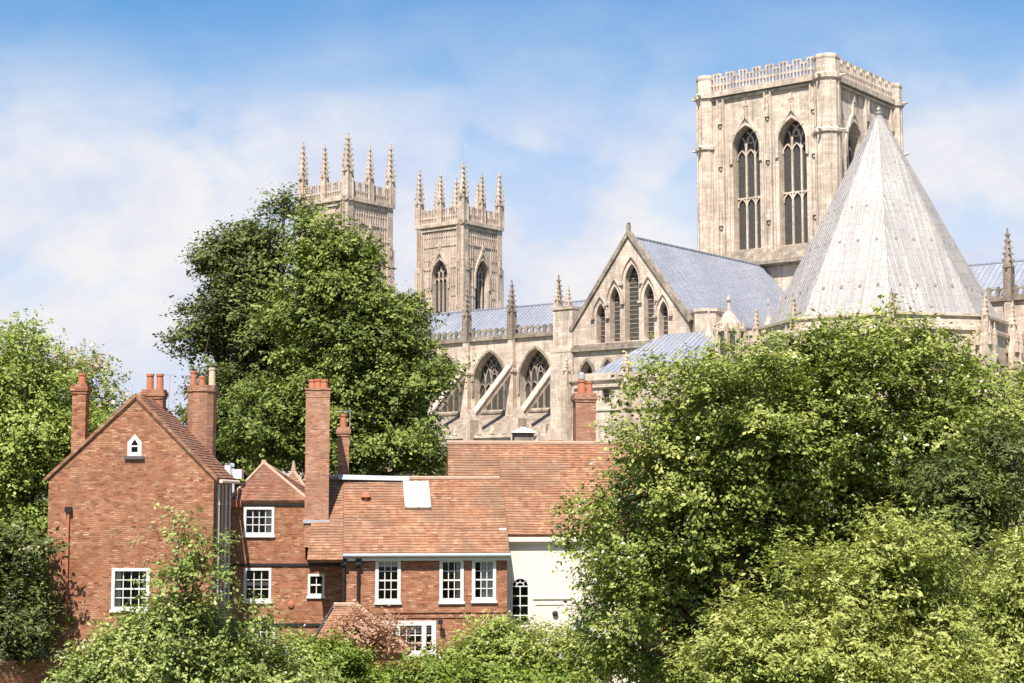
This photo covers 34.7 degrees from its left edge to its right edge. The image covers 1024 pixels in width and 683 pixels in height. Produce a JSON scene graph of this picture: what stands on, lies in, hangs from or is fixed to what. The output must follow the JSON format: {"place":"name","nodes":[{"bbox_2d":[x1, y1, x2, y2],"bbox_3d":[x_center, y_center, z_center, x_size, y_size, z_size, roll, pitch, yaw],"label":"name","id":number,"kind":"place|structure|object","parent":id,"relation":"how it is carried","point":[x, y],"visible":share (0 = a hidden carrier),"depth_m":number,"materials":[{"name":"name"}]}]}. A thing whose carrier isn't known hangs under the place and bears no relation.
{"place":"outdoors","nodes":[
{"label":"outdoors","id":0,"kind":"place"},
{"bbox_2d":[0,0,1023,498],"label":"sky","id":1,"kind":"structure","parent":0,"point":[129,128],"materials":[{"name":"blue"}]},
{"bbox_2d":[21,506,1023,682],"bbox_3d":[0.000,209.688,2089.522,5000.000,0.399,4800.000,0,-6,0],"label":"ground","id":2,"kind":"structure","parent":0,"point":[42,651],"depth_m":104.30,"materials":[{"name":"green plant"}]},
{"bbox_2d":[0,656,59,682],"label":"garden wall","id":3,"kind":"structure","parent":2,"relation":"on","point":[10,674],"depth_m":67.44,"materials":[{"name":"red brick"}]},
{"bbox_2d":[0,510,80,672],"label":"shrub","id":4,"kind":"object","parent":2,"relation":"on","point":[19,633],"visible":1,"depth_m":67.17,"materials":[{"name":"green plant"}]},
{"bbox_2d":[0,305,117,660],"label":"birch tree","id":5,"kind":"object","parent":2,"relation":"on","point":[35,426],"visible":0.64,"depth_m":84.30,"materials":[{"name":"green plant"}]},
{"bbox_2d":[24,327,139,455],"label":"tree","id":6,"kind":"object","parent":2,"relation":"on","point":[95,366],"visible":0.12,"depth_m":96.76,"materials":[{"name":"green plant"}]},
{"bbox_2d":[44,367,239,678],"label":"brick house","id":7,"kind":"structure","parent":2,"relation":"on","point":[111,478],"depth_m":69.72,"materials":[{"name":"red brick"}]},
{"bbox_2d":[109,568,149,612],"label":"window","id":8,"kind":"structure","parent":7,"relation":"in","point":[116,588],"depth_m":69.37,"materials":[{"name":"white paint"}]},
{"bbox_2d":[124,434,143,458],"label":"window","id":9,"kind":"structure","parent":7,"relation":"in","point":[130,455],"depth_m":69.85,"materials":[{"name":"white paint"}]},
{"bbox_2d":[41,581,355,682],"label":"leafy shrub","id":10,"kind":"object","parent":2,"relation":"on","point":[137,652],"visible":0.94,"depth_m":43.59,"materials":[{"name":"green plant"}]},
{"bbox_2d":[121,491,290,682],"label":"sapling","id":11,"kind":"object","parent":2,"relation":"on","point":[182,572],"visible":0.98,"depth_m":43.42,"materials":[{"name":"green plant"}]},
{"bbox_2d":[152,180,332,490],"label":"broadleaf tree","id":12,"kind":"object","parent":2,"relation":"on","point":[236,264],"visible":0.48,"depth_m":99.01,"materials":[{"name":"green plant"}]},
{"bbox_2d":[225,460,341,648],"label":"brick house","id":13,"kind":"structure","parent":2,"relation":"on","point":[270,551],"depth_m":73.44,"materials":[{"name":"red brick"}]},
{"bbox_2d":[242,568,270,602],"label":"window","id":14,"kind":"structure","parent":13,"relation":"in","point":[246,583],"depth_m":73.32,"materials":[{"name":"white paint"}]},
{"bbox_2d":[242,507,274,536],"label":"window","id":15,"kind":"structure","parent":13,"relation":"in","point":[270,510],"depth_m":73.59,"materials":[{"name":"white paint"}]},
{"bbox_2d":[252,622,274,646],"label":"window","id":16,"kind":"structure","parent":13,"relation":"in","point":[261,622],"depth_m":73.08,"materials":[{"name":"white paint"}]},
{"bbox_2d":[306,574,325,597],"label":"window","id":17,"kind":"structure","parent":13,"relation":"in","point":[316,595],"depth_m":73.27,"materials":[{"name":"white paint"}]},
{"bbox_2d":[256,621,382,682],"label":"round bush","id":18,"kind":"object","parent":2,"relation":"on","point":[347,659],"visible":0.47,"depth_m":51.75,"materials":[{"name":"green plant"}]},
{"bbox_2d":[216,201,483,483],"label":"broadleaf tree","id":19,"kind":"object","parent":2,"relation":"on","point":[372,363],"visible":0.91,"depth_m":91.57,"materials":[{"name":"green plant"}]},
{"bbox_2d":[312,602,412,672],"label":"outhouse","id":20,"kind":"structure","parent":2,"relation":"on","point":[338,606],"depth_m":68.44,"materials":[{"name":"red brick"}]},
{"bbox_2d":[312,596,428,662],"bbox_3d":[-5.528,12.516,65.201,3.947,4.782,4.161,-5,-8,43],"label":"copper shrub","id":21,"kind":"object","parent":2,"relation":"on","point":[369,633],"visible":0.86,"depth_m":64.82,"materials":[{"name":"pink plant"}]},
{"bbox_2d":[303,379,510,671],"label":"brick house","id":22,"kind":"structure","parent":2,"relation":"on","point":[396,543],"depth_m":72.63,"materials":[{"name":"red brick"}]},
{"bbox_2d":[374,561,401,604],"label":"window","id":23,"kind":"structure","parent":22,"relation":"in","point":[378,564],"depth_m":71.50,"materials":[{"name":"white paint"}]},
{"bbox_2d":[387,621,435,655],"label":"window","id":24,"kind":"structure","parent":22,"relation":"in","point":[425,627],"depth_m":71.45,"materials":[{"name":"white paint"}]},
{"bbox_2d":[438,560,464,603],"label":"window","id":25,"kind":"structure","parent":22,"relation":"in","point":[459,599],"depth_m":71.80,"materials":[{"name":"white paint"}]},
{"bbox_2d":[471,560,496,602],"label":"window","id":26,"kind":"structure","parent":22,"relation":"in","point":[485,570],"depth_m":72.01,"materials":[{"name":"white paint"}]},
{"bbox_2d":[354,641,598,682],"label":"hedge","id":27,"kind":"object","parent":2,"relation":"on","point":[482,673],"visible":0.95,"depth_m":54.69,"materials":[{"name":"green plant"}]},
{"bbox_2d":[420,608,630,682],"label":"bush","id":28,"kind":"object","parent":2,"relation":"on","point":[496,636],"visible":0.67,"depth_m":56.45,"materials":[{"name":"green plant"}]},
{"bbox_2d":[446,372,667,682],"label":"rendered house","id":29,"kind":"structure","parent":2,"relation":"on","point":[536,477],"depth_m":76.04,"materials":[{"name":"white paint"}]},
{"bbox_2d":[511,577,529,626],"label":"window","id":30,"kind":"structure","parent":29,"relation":"in","point":[520,578],"depth_m":73.31,"materials":[{"name":"white paint"}]},
{"bbox_2d":[573,618,591,629],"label":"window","id":31,"kind":"structure","parent":29,"relation":"in","point":[581,626],"depth_m":73.63,"materials":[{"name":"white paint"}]},
{"bbox_2d":[295,53,1023,574],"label":"cathedral","id":32,"kind":"structure","parent":2,"relation":"on","point":[811,191],"depth_m":239.16,"materials":[{"name":"stone"}]},
{"bbox_2d":[542,287,1023,682],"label":"hawthorn tree","id":33,"kind":"object","parent":2,"relation":"on","point":[789,455],"visible":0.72,"depth_m":46.65,"materials":[{"name":"green plant"}]},
{"bbox_2d":[650,491,1019,682],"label":"willow tree","id":34,"kind":"object","parent":2,"relation":"on","point":[852,636],"visible":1,"depth_m":32.00,"materials":[{"name":"green plant"}]},
{"bbox_2d":[879,407,1023,598],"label":"tree","id":35,"kind":"object","parent":2,"relation":"on","point":[970,489],"visible":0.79,"depth_m":40.95,"materials":[{"name":"green plant"}]},
{"bbox_2d":[947,521,1023,682],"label":"willow tree","id":36,"kind":"object","parent":2,"relation":"on","point":[1003,624],"visible":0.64,"depth_m":35.14,"materials":[{"name":"green plant"}]}
]}

